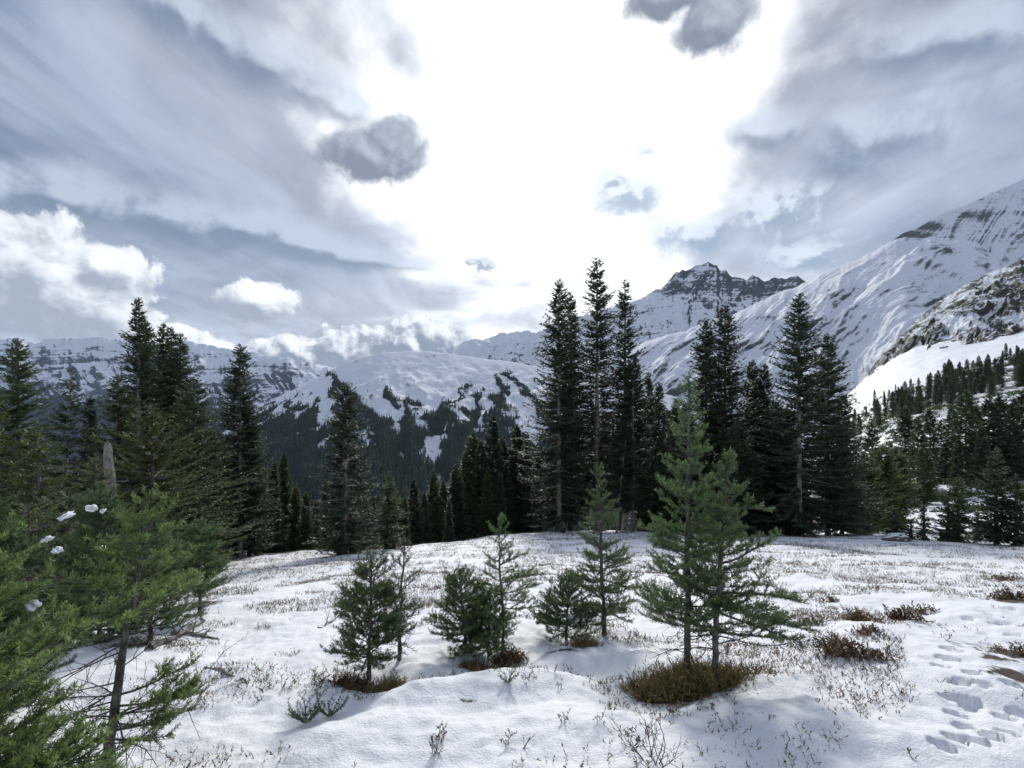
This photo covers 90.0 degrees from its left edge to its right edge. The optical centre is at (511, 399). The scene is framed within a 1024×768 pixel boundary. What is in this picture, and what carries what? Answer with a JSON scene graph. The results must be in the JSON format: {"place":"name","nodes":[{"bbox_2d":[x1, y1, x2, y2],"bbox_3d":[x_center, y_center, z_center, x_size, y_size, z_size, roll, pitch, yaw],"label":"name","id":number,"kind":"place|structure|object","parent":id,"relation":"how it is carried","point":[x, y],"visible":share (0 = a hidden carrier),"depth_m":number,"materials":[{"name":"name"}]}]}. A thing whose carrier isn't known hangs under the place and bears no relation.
{"place":"outdoors","nodes":[
{"label":"outdoors","id":0,"kind":"place"},
{"bbox_2d":[0,337,334,467],"bbox_3d":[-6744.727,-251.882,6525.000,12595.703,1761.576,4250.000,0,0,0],"label":"ridge","id":1,"kind":"structure","parent":0,"point":[93,362],"depth_m":6160.46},
{"bbox_2d":[5,351,749,549],"bbox_3d":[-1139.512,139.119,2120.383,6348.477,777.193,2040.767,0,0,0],"label":"forested ridge","id":2,"kind":"structure","parent":0,"point":[437,377],"depth_m":2232.26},
{"bbox_2d":[203,368,813,551],"bbox_3d":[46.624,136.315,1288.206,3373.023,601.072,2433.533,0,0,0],"label":"woods","id":3,"kind":"object","parent":2,"relation":"on","point":[303,457],"visible":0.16,"depth_m":1823.01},
{"bbox_2d":[0,332,1023,767],"bbox_3d":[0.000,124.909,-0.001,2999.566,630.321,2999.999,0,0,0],"label":"snowy ground","id":4,"kind":"structure","parent":0,"point":[974,718],"depth_m":3.88,"materials":[{"name":"snow"}]},
{"bbox_2d":[0,390,57,548],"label":"conifer","id":5,"kind":"object","parent":4,"relation":"on","point":[6,452],"visible":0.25,"depth_m":11.13,"materials":[{"name":"green plant"}]},
{"bbox_2d":[0,337,81,549],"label":"conifer","id":6,"kind":"object","parent":4,"relation":"on","point":[22,373],"visible":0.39,"depth_m":18.93,"materials":[{"name":"green plant"}]},
{"bbox_2d":[0,421,88,599],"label":"conifer","id":7,"kind":"object","parent":4,"relation":"on","point":[38,452],"visible":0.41,"depth_m":10.97,"materials":[{"name":"green plant"}]},
{"bbox_2d":[1,497,89,622],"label":"conifer","id":8,"kind":"object","parent":4,"relation":"on","point":[29,512],"visible":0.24,"depth_m":7.54,"materials":[{"name":"green plant"}]},
{"bbox_2d":[0,484,105,713],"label":"young fir","id":9,"kind":"object","parent":4,"relation":"on","point":[12,615],"visible":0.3,"depth_m":3.71,"materials":[{"name":"green plant"}]},
{"bbox_2d":[17,367,102,573],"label":"conifer","id":10,"kind":"object","parent":4,"relation":"on","point":[66,440],"visible":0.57,"depth_m":14.95,"materials":[{"name":"green plant"}]},
{"bbox_2d":[4,484,128,609],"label":"conifer","id":11,"kind":"object","parent":4,"relation":"on","point":[61,508],"visible":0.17,"depth_m":8.42,"materials":[{"name":"green plant"}]},
{"bbox_2d":[66,397,107,551],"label":"conifer","id":12,"kind":"object","parent":4,"relation":"on","point":[91,421],"visible":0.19,"depth_m":19.90,"materials":[{"name":"green plant"}]},
{"bbox_2d":[41,454,141,598],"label":"conifer","id":13,"kind":"object","parent":4,"relation":"on","point":[91,481],"visible":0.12,"depth_m":9.98,"materials":[{"name":"green plant"}]},
{"bbox_2d":[35,481,154,645],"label":"young fir","id":14,"kind":"object","parent":4,"relation":"on","point":[100,519],"visible":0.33,"depth_m":5.87,"materials":[{"name":"green plant"}]},
{"bbox_2d":[0,512,220,767],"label":"young fir","id":15,"kind":"object","parent":4,"relation":"on","point":[19,666],"visible":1,"depth_m":1.95,"materials":[{"name":"green plant"}]},
{"bbox_2d":[48,373,181,556],"bbox_3d":[-10.885,2.198,13.888,3.346,5.866,3.311,0,0,0],"label":"conifer","id":16,"kind":"object","parent":4,"relation":"on","point":[114,410],"visible":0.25,"depth_m":13.94,"materials":[{"name":"green plant"}]},
{"bbox_2d":[103,441,127,547],"bbox_3d":[-8.633,2.620,10.995,0.843,3.480,0.333,0,0,8],"label":"snag","id":17,"kind":"object","parent":4,"relation":"on","point":[108,455],"visible":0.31,"depth_m":10.96,"materials":[{"name":"grey wood"}]},
{"bbox_2d":[9,483,222,767],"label":"young fir","id":18,"kind":"object","parent":4,"relation":"on","point":[139,573],"visible":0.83,"depth_m":2.86,"materials":[{"name":"green plant"}]},
{"bbox_2d":[68,297,199,539],"bbox_3d":[-13.149,1.311,17.913,3.984,9.923,3.929,0,0,0],"label":"conifer","id":19,"kind":"object","parent":4,"relation":"on","point":[143,384],"visible":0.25,"depth_m":17.93,"materials":[{"name":"green plant"}]},
{"bbox_2d":[88,507,207,640],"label":"young fir","id":20,"kind":"object","parent":4,"relation":"on","point":[163,612],"visible":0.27,"depth_m":5.79,"materials":[{"name":"green plant"}]},
{"bbox_2d":[51,402,246,585],"bbox_3d":[-9.038,2.452,12.551,3.661,4.816,4.060,0,0,37],"label":"conifer","id":21,"kind":"object","parent":4,"relation":"on","point":[145,450],"visible":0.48,"depth_m":12.44,"materials":[{"name":"green plant"}]},
{"bbox_2d":[113,321,185,543],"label":"conifer","id":22,"kind":"object","parent":4,"relation":"on","point":[162,385],"visible":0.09,"depth_m":18.64,"materials":[{"name":"green plant"}]},
{"bbox_2d":[121,322,210,521],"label":"conifer","id":23,"kind":"object","parent":4,"relation":"on","point":[162,333],"visible":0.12,"depth_m":19.87,"materials":[{"name":"green plant"}]},
{"bbox_2d":[169,515,232,615],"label":"young fir","id":24,"kind":"object","parent":4,"relation":"on","point":[209,568],"visible":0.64,"depth_m":6.89,"materials":[{"name":"green plant"}]},
{"bbox_2d":[157,333,245,550],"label":"conifer","id":25,"kind":"object","parent":4,"relation":"on","point":[177,368],"visible":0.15,"depth_m":19.89,"materials":[{"name":"green plant"}]},
{"bbox_2d":[146,377,264,569],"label":"conifer","id":26,"kind":"object","parent":4,"relation":"on","point":[189,415],"visible":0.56,"depth_m":16.98,"materials":[{"name":"green plant"}]},
{"bbox_2d":[209,344,281,557],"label":"conifer","id":27,"kind":"object","parent":4,"relation":"on","point":[235,428],"visible":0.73,"depth_m":21.91,"materials":[{"name":"green plant"}]},
{"bbox_2d":[217,403,282,556],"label":"conifer","id":28,"kind":"object","parent":4,"relation":"on","point":[254,543],"visible":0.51,"depth_m":22.38,"materials":[{"name":"green plant"}]},
{"bbox_2d":[260,462,286,552],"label":"conifer","id":29,"kind":"object","parent":4,"relation":"on","point":[278,538],"visible":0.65,"depth_m":24.92,"materials":[{"name":"green plant"}]},
{"bbox_2d":[276,452,298,551],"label":"conifer","id":30,"kind":"object","parent":4,"relation":"on","point":[284,488],"visible":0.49,"depth_m":26.87,"materials":[{"name":"green plant"}]},
{"bbox_2d":[282,486,310,551],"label":"conifer","id":31,"kind":"object","parent":4,"relation":"on","point":[294,511],"visible":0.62,"depth_m":25.84,"materials":[{"name":"green plant"}]},
{"bbox_2d":[284,684,326,722],"bbox_3d":[-1.377,2.058,3.399,0.250,0.201,0.303,0,0,0],"label":"fir sprig","id":32,"kind":"object","parent":4,"relation":"on","point":[293,714],"visible":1,"depth_m":3.40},
{"bbox_2d":[294,492,316,550],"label":"conifer","id":33,"kind":"object","parent":4,"relation":"on","point":[305,532],"visible":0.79,"depth_m":24.89,"materials":[{"name":"green plant"}]},
{"bbox_2d":[299,381,390,556],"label":"conifer","id":34,"kind":"object","parent":4,"relation":"on","point":[350,526],"visible":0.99,"depth_m":19.34,"materials":[{"name":"green plant"}]},
{"bbox_2d":[326,667,374,692],"bbox_3d":[-1.263,2.234,4.070,0.420,0.212,0.386,0,0,0],"label":"grass mound","id":35,"kind":"object","parent":4,"relation":"on","point":[359,681],"depth_m":4.06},
{"bbox_2d":[352,471,375,549],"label":"conifer","id":36,"kind":"object","parent":4,"relation":"on","point":[361,490],"visible":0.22,"depth_m":24.93,"materials":[{"name":"green plant"}]},
{"bbox_2d":[319,544,416,680],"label":"young fir","id":37,"kind":"object","parent":4,"relation":"on","point":[389,625],"visible":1,"depth_m":4.22,"materials":[{"name":"green plant"}]},
{"bbox_2d":[358,668,414,693],"bbox_3d":[-0.968,2.206,3.968,0.434,0.215,0.376,0,0,0],"label":"grass mound","id":38,"kind":"object","parent":4,"relation":"on","point":[393,682],"depth_m":3.97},
{"bbox_2d":[370,471,409,549],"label":"conifer","id":39,"kind":"object","parent":4,"relation":"on","point":[389,541],"visible":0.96,"depth_m":20.39,"materials":[{"name":"green plant"}]},
{"bbox_2d":[377,534,425,660],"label":"young fir","id":40,"kind":"object","parent":4,"relation":"on","point":[414,605],"visible":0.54,"depth_m":4.58,"materials":[{"name":"green plant"}]},
{"bbox_2d":[407,478,426,545],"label":"conifer","id":41,"kind":"object","parent":4,"relation":"on","point":[413,501],"visible":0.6,"depth_m":27.87,"materials":[{"name":"green plant"}]},
{"bbox_2d":[419,492,434,543],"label":"conifer","id":42,"kind":"object","parent":4,"relation":"on","point":[428,526],"visible":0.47,"depth_m":28.94,"materials":[{"name":"green plant"}]},
{"bbox_2d":[424,470,444,542],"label":"conifer","id":43,"kind":"object","parent":4,"relation":"on","point":[434,517],"visible":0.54,"depth_m":29.85,"materials":[{"name":"green plant"}]},
{"bbox_2d":[442,464,473,541],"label":"conifer","id":44,"kind":"object","parent":4,"relation":"on","point":[458,509],"visible":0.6,"depth_m":30.84,"materials":[{"name":"green plant"}]},
{"bbox_2d":[421,563,501,660],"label":"young fir","id":45,"kind":"object","parent":4,"relation":"on","point":[454,587],"visible":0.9,"depth_m":4.73,"materials":[{"name":"green plant"}]},
{"bbox_2d":[457,432,482,539],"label":"conifer","id":46,"kind":"object","parent":4,"relation":"on","point":[473,441],"visible":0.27,"depth_m":33.64,"materials":[{"name":"green plant"}]},
{"bbox_2d":[466,440,487,538],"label":"conifer","id":47,"kind":"object","parent":4,"relation":"on","point":[480,464],"visible":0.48,"depth_m":32.80,"materials":[{"name":"green plant"}]},
{"bbox_2d":[449,588,520,657],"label":"young fir","id":48,"kind":"object","parent":4,"relation":"on","point":[495,642],"visible":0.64,"depth_m":4.73,"materials":[{"name":"green plant"}]},
{"bbox_2d":[475,470,497,536],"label":"conifer","id":49,"kind":"object","parent":4,"relation":"on","point":[486,515],"visible":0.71,"depth_m":30.86,"materials":[{"name":"green plant"}]},
{"bbox_2d":[474,414,511,531],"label":"conifer","id":50,"kind":"object","parent":4,"relation":"on","point":[492,448],"visible":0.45,"depth_m":32.82,"materials":[{"name":"green plant"}]},
{"bbox_2d":[489,474,509,533],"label":"conifer","id":51,"kind":"object","parent":4,"relation":"on","point":[499,500],"visible":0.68,"depth_m":30.90,"materials":[{"name":"green plant"}]},
{"bbox_2d":[465,512,545,645],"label":"young fir","id":52,"kind":"object","parent":4,"relation":"on","point":[500,587],"visible":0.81,"depth_m":4.92,"materials":[{"name":"green plant"}]},
{"bbox_2d":[496,437,518,533],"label":"conifer","id":53,"kind":"object","parent":4,"relation":"on","point":[506,465],"visible":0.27,"depth_m":33.88,"materials":[{"name":"green plant"}]},
{"bbox_2d":[488,644,529,668],"bbox_3d":[-0.034,2.358,4.693,0.397,0.191,0.333,0,0,0],"label":"grass mound","id":54,"kind":"object","parent":4,"relation":"on","point":[515,658],"depth_m":4.67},
{"bbox_2d":[508,424,535,532],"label":"conifer","id":55,"kind":"object","parent":4,"relation":"on","point":[517,441],"visible":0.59,"depth_m":35.72,"materials":[{"name":"green plant"}]},
{"bbox_2d":[520,481,536,532],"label":"conifer","id":56,"kind":"object","parent":4,"relation":"on","point":[526,508],"visible":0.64,"depth_m":33.90,"materials":[{"name":"green plant"}]},
{"bbox_2d":[507,278,609,532],"bbox_3d":[2.998,0.419,33.325,6.517,16.676,6.861,0,0,-37],"label":"conifer","id":57,"kind":"object","parent":4,"relation":"on","point":[559,428],"visible":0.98,"depth_m":32.69,"materials":[{"name":"green plant"}]},
{"bbox_2d":[528,568,602,643],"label":"young fir","id":58,"kind":"object","parent":4,"relation":"on","point":[548,617],"visible":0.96,"depth_m":5.11,"materials":[{"name":"green plant"}]},
{"bbox_2d":[531,292,608,530],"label":"conifer","id":59,"kind":"object","parent":4,"relation":"on","point":[572,307],"visible":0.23,"depth_m":34.63,"materials":[{"name":"green plant"}]},
{"bbox_2d":[125,530,1023,767],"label":"heather sprigs","id":60,"kind":"object","parent":4,"relation":"on","point":[745,645],"visible":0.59,"depth_m":7.67,"materials":[{"name":"plant"}]},
{"bbox_2d":[557,632,605,648],"bbox_3d":[0.657,2.284,4.862,0.462,0.168,0.316,0,0,0],"label":"grass mound","id":61,"kind":"object","parent":4,"relation":"on","point":[584,642],"depth_m":4.84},
{"bbox_2d":[551,258,645,530],"bbox_3d":[5.575,-0.257,34.369,6.527,18.451,5.418,0,0,0],"label":"conifer","id":62,"kind":"object","parent":4,"relation":"on","point":[596,364],"visible":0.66,"depth_m":33.80,"materials":[{"name":"green plant"}]},
{"bbox_2d":[556,462,644,634],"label":"young fir","id":63,"kind":"object","parent":4,"relation":"on","point":[601,545],"visible":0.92,"depth_m":5.34,"materials":[{"name":"green plant"}]},
{"bbox_2d":[593,420,645,532],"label":"conifer","id":64,"kind":"object","parent":4,"relation":"on","point":[624,471],"visible":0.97,"depth_m":31.83,"materials":[{"name":"green plant"}]},
{"bbox_2d":[590,280,661,530],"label":"conifer","id":65,"kind":"object","parent":4,"relation":"on","point":[624,307],"visible":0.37,"depth_m":34.78,"materials":[{"name":"green plant"}]},
{"bbox_2d":[600,354,669,531],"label":"conifer","id":66,"kind":"object","parent":4,"relation":"on","point":[629,386],"visible":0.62,"depth_m":32.81,"materials":[{"name":"green plant"}]},
{"bbox_2d":[608,697,684,767],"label":"dry twig","id":67,"kind":"object","parent":4,"relation":"on","point":[642,745],"visible":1,"depth_m":2.56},
{"bbox_2d":[628,372,670,531],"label":"conifer","id":68,"kind":"object","parent":4,"relation":"on","point":[654,509],"visible":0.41,"depth_m":36.68,"materials":[{"name":"green plant"}]},
{"bbox_2d":[635,383,675,523],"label":"conifer","id":69,"kind":"object","parent":4,"relation":"on","point":[661,408],"visible":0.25,"depth_m":37.74,"materials":[{"name":"green plant"}]},
{"bbox_2d":[655,404,702,532],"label":"conifer","id":70,"kind":"object","parent":4,"relation":"on","point":[675,457],"visible":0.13,"depth_m":33.87,"materials":[{"name":"green plant"}]},
{"bbox_2d":[630,370,746,679],"bbox_3d":[1.309,1.002,3.871,0.774,2.488,0.755,0,0,0],"label":"young fir","id":71,"kind":"object","parent":4,"relation":"on","point":[676,601],"visible":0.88,"depth_m":3.83,"materials":[{"name":"green plant"}]},
{"bbox_2d":[611,649,780,708],"bbox_3d":[1.347,2.019,3.779,1.255,0.356,0.694,0,0,0],"label":"grass mound","id":72,"kind":"object","parent":4,"relation":"on","point":[659,686],"depth_m":3.71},
{"bbox_2d":[665,318,751,532],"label":"conifer","id":73,"kind":"object","parent":4,"relation":"on","point":[703,360],"visible":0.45,"depth_m":30.75,"materials":[{"name":"green plant"}]},
{"bbox_2d":[683,304,775,528],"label":"conifer","id":74,"kind":"object","parent":4,"relation":"on","point":[729,378],"visible":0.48,"depth_m":29.75,"materials":[{"name":"green plant"}]},
{"bbox_2d":[636,446,824,678],"bbox_3d":[1.567,1.257,3.748,1.312,1.863,0.830,0,0,0],"label":"young fir","id":75,"kind":"object","parent":4,"relation":"on","point":[751,612],"visible":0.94,"depth_m":3.68,"materials":[{"name":"green plant"}]},
{"bbox_2d":[696,420,781,536],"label":"conifer","id":76,"kind":"object","parent":4,"relation":"on","point":[744,460],"visible":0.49,"depth_m":27.60,"materials":[{"name":"green plant"}]},
{"bbox_2d":[737,359,765,531],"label":"conifer","id":77,"kind":"object","parent":4,"relation":"on","point":[751,376],"visible":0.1,"depth_m":31.80,"materials":[{"name":"green plant"}]},
{"bbox_2d":[742,363,785,526],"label":"conifer","id":78,"kind":"object","parent":4,"relation":"on","point":[761,387],"visible":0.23,"depth_m":30.85,"materials":[{"name":"green plant"}]},
{"bbox_2d":[749,402,828,534],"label":"conifer","id":79,"kind":"object","parent":4,"relation":"on","point":[773,484],"visible":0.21,"depth_m":28.65,"materials":[{"name":"green plant"}]},
{"bbox_2d":[741,292,866,537],"bbox_3d":[15.132,0.908,27.057,6.001,13.123,6.336,0,0,0],"label":"conifer","id":80,"kind":"object","parent":4,"relation":"on","point":[802,523],"visible":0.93,"depth_m":26.73,"materials":[{"name":"green plant"}]},
{"bbox_2d":[785,333,877,535],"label":"conifer","id":81,"kind":"object","parent":4,"relation":"on","point":[829,367],"visible":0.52,"depth_m":27.50,"materials":[{"name":"green plant"}]},
{"bbox_2d":[809,392,882,534],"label":"conifer","id":82,"kind":"object","parent":4,"relation":"on","point":[863,500],"visible":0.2,"depth_m":28.54,"materials":[{"name":"green plant"}]},
{"bbox_2d":[814,632,881,661],"bbox_3d":[2.718,2.022,4.187,0.518,0.178,0.393,0,0,0],"label":"heather clump","id":83,"kind":"object","parent":4,"relation":"on","point":[838,649],"visible":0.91,"depth_m":4.16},
{"bbox_2d":[852,452,897,532],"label":"conifer","id":84,"kind":"object","parent":4,"relation":"on","point":[867,479],"visible":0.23,"depth_m":32.56,"materials":[{"name":"green plant"}]},
{"bbox_2d":[866,443,913,531],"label":"conifer","id":85,"kind":"object","parent":4,"relation":"on","point":[887,465],"visible":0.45,"depth_m":35.54,"materials":[{"name":"green plant"}]},
{"bbox_2d":[883,446,926,529],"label":"conifer","id":86,"kind":"object","parent":4,"relation":"on","point":[905,469],"visible":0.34,"depth_m":37.49,"materials":[{"name":"green plant"}]},
{"bbox_2d":[893,407,916,485],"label":"conifer","id":87,"kind":"object","parent":4,"relation":"on","point":[904,417],"visible":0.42,"depth_m":85.78,"materials":[{"name":"green plant"}]},
{"bbox_2d":[870,603,941,625],"bbox_3d":[4.434,2.435,5.824,0.669,0.178,0.357,0,0,0],"label":"heather clump","id":88,"kind":"object","parent":4,"relation":"on","point":[908,614],"visible":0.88,"depth_m":5.77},
{"bbox_2d":[910,505,933,540],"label":"conifer","id":89,"kind":"object","parent":4,"relation":"on","point":[923,531],"visible":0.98,"depth_m":22.96,"materials":[{"name":"green plant"}]},
{"bbox_2d":[904,417,940,494],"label":"conifer","id":90,"kind":"object","parent":4,"relation":"on","point":[915,438],"visible":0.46,"depth_m":79.87,"materials":[{"name":"green plant"}]},
{"bbox_2d":[906,442,944,504],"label":"conifer","id":91,"kind":"object","parent":4,"relation":"on","point":[923,496],"visible":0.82,"depth_m":71.60,"materials":[{"name":"green plant"}]},
{"bbox_2d":[919,407,946,488],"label":"conifer","id":92,"kind":"object","parent":4,"relation":"on","point":[929,415],"visible":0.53,"depth_m":83.50,"materials":[{"name":"green plant"}]},
{"bbox_2d":[849,353,1023,511],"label":"hillside brush","id":93,"kind":"object","parent":4,"relation":"on","point":[936,407],"visible":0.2,"depth_m":244.40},
{"bbox_2d":[933,419,953,484],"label":"conifer","id":94,"kind":"object","parent":4,"relation":"on","point":[942,444],"visible":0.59,"depth_m":89.53,"materials":[{"name":"green plant"}]},
{"bbox_2d":[925,495,970,541],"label":"conifer","id":95,"kind":"object","parent":4,"relation":"on","point":[941,535],"visible":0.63,"depth_m":21.55,"materials":[{"name":"green plant"}]},
{"bbox_2d":[933,474,981,542],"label":"conifer","id":96,"kind":"object","parent":4,"relation":"on","point":[958,520],"visible":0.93,"depth_m":20.93,"materials":[{"name":"green plant"}]},
{"bbox_2d":[945,439,970,490],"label":"conifer","id":97,"kind":"object","parent":4,"relation":"on","point":[958,451],"visible":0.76,"depth_m":81.87,"materials":[{"name":"green plant"}]},
{"bbox_2d":[937,389,992,482],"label":"conifer","id":98,"kind":"object","parent":4,"relation":"on","point":[964,413],"visible":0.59,"depth_m":87.72,"materials":[{"name":"green plant"}]},
{"bbox_2d":[965,426,998,486],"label":"conifer","id":99,"kind":"object","parent":4,"relation":"on","point":[979,458],"visible":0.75,"depth_m":81.86,"materials":[{"name":"green plant"}]},
{"bbox_2d":[969,394,1014,477],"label":"conifer","id":100,"kind":"object","parent":4,"relation":"on","point":[988,407],"visible":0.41,"depth_m":87.43,"materials":[{"name":"green plant"}]},
{"bbox_2d":[962,448,1023,544],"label":"conifer","id":101,"kind":"object","parent":4,"relation":"on","point":[992,475],"visible":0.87,"depth_m":19.44,"materials":[{"name":"green plant"}]},
{"bbox_2d":[983,392,1015,478],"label":"conifer","id":102,"kind":"object","parent":4,"relation":"on","point":[1002,408],"visible":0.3,"depth_m":89.54,"materials":[{"name":"green plant"}]},
{"bbox_2d":[982,472,1023,545],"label":"conifer","id":103,"kind":"object","parent":4,"relation":"on","point":[1015,492],"visible":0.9,"depth_m":18.95,"materials":[{"name":"green plant"}]},
{"bbox_2d":[998,395,1023,480],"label":"conifer","id":104,"kind":"object","parent":4,"relation":"on","point":[1013,412],"visible":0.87,"depth_m":85.70,"materials":[{"name":"green plant"}]},
{"bbox_2d":[0,0,1023,368],"label":"sky","id":105,"kind":"structure","parent":0,"point":[332,184],"materials":[{"name":"white"}]},
{"bbox_2d":[427,262,804,367],"bbox_3d":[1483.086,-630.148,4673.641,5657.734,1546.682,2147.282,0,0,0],"label":"rock peak","id":106,"kind":"object","parent":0,"point":[683,300],"visible":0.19,"depth_m":4804.33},
{"bbox_2d":[576,237,1009,462],"bbox_3d":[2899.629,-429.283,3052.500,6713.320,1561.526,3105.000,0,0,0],"label":"glacier slope","id":107,"kind":"structure","parent":0,"point":[870,308],"depth_m":3054.41,"materials":[{"name":"snow"}]},
{"bbox_2d":[868,259,1023,376],"bbox_3d":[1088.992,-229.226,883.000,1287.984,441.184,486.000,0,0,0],"label":"rocky hill","id":108,"kind":"structure","parent":0,"point":[987,307],"depth_m":833.19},
{"bbox_2d":[890,179,1023,264],"bbox_3d":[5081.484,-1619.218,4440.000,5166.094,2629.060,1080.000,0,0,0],"label":"snow dome","id":109,"kind":"structure","parent":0,"point":[992,223],"depth_m":4525.45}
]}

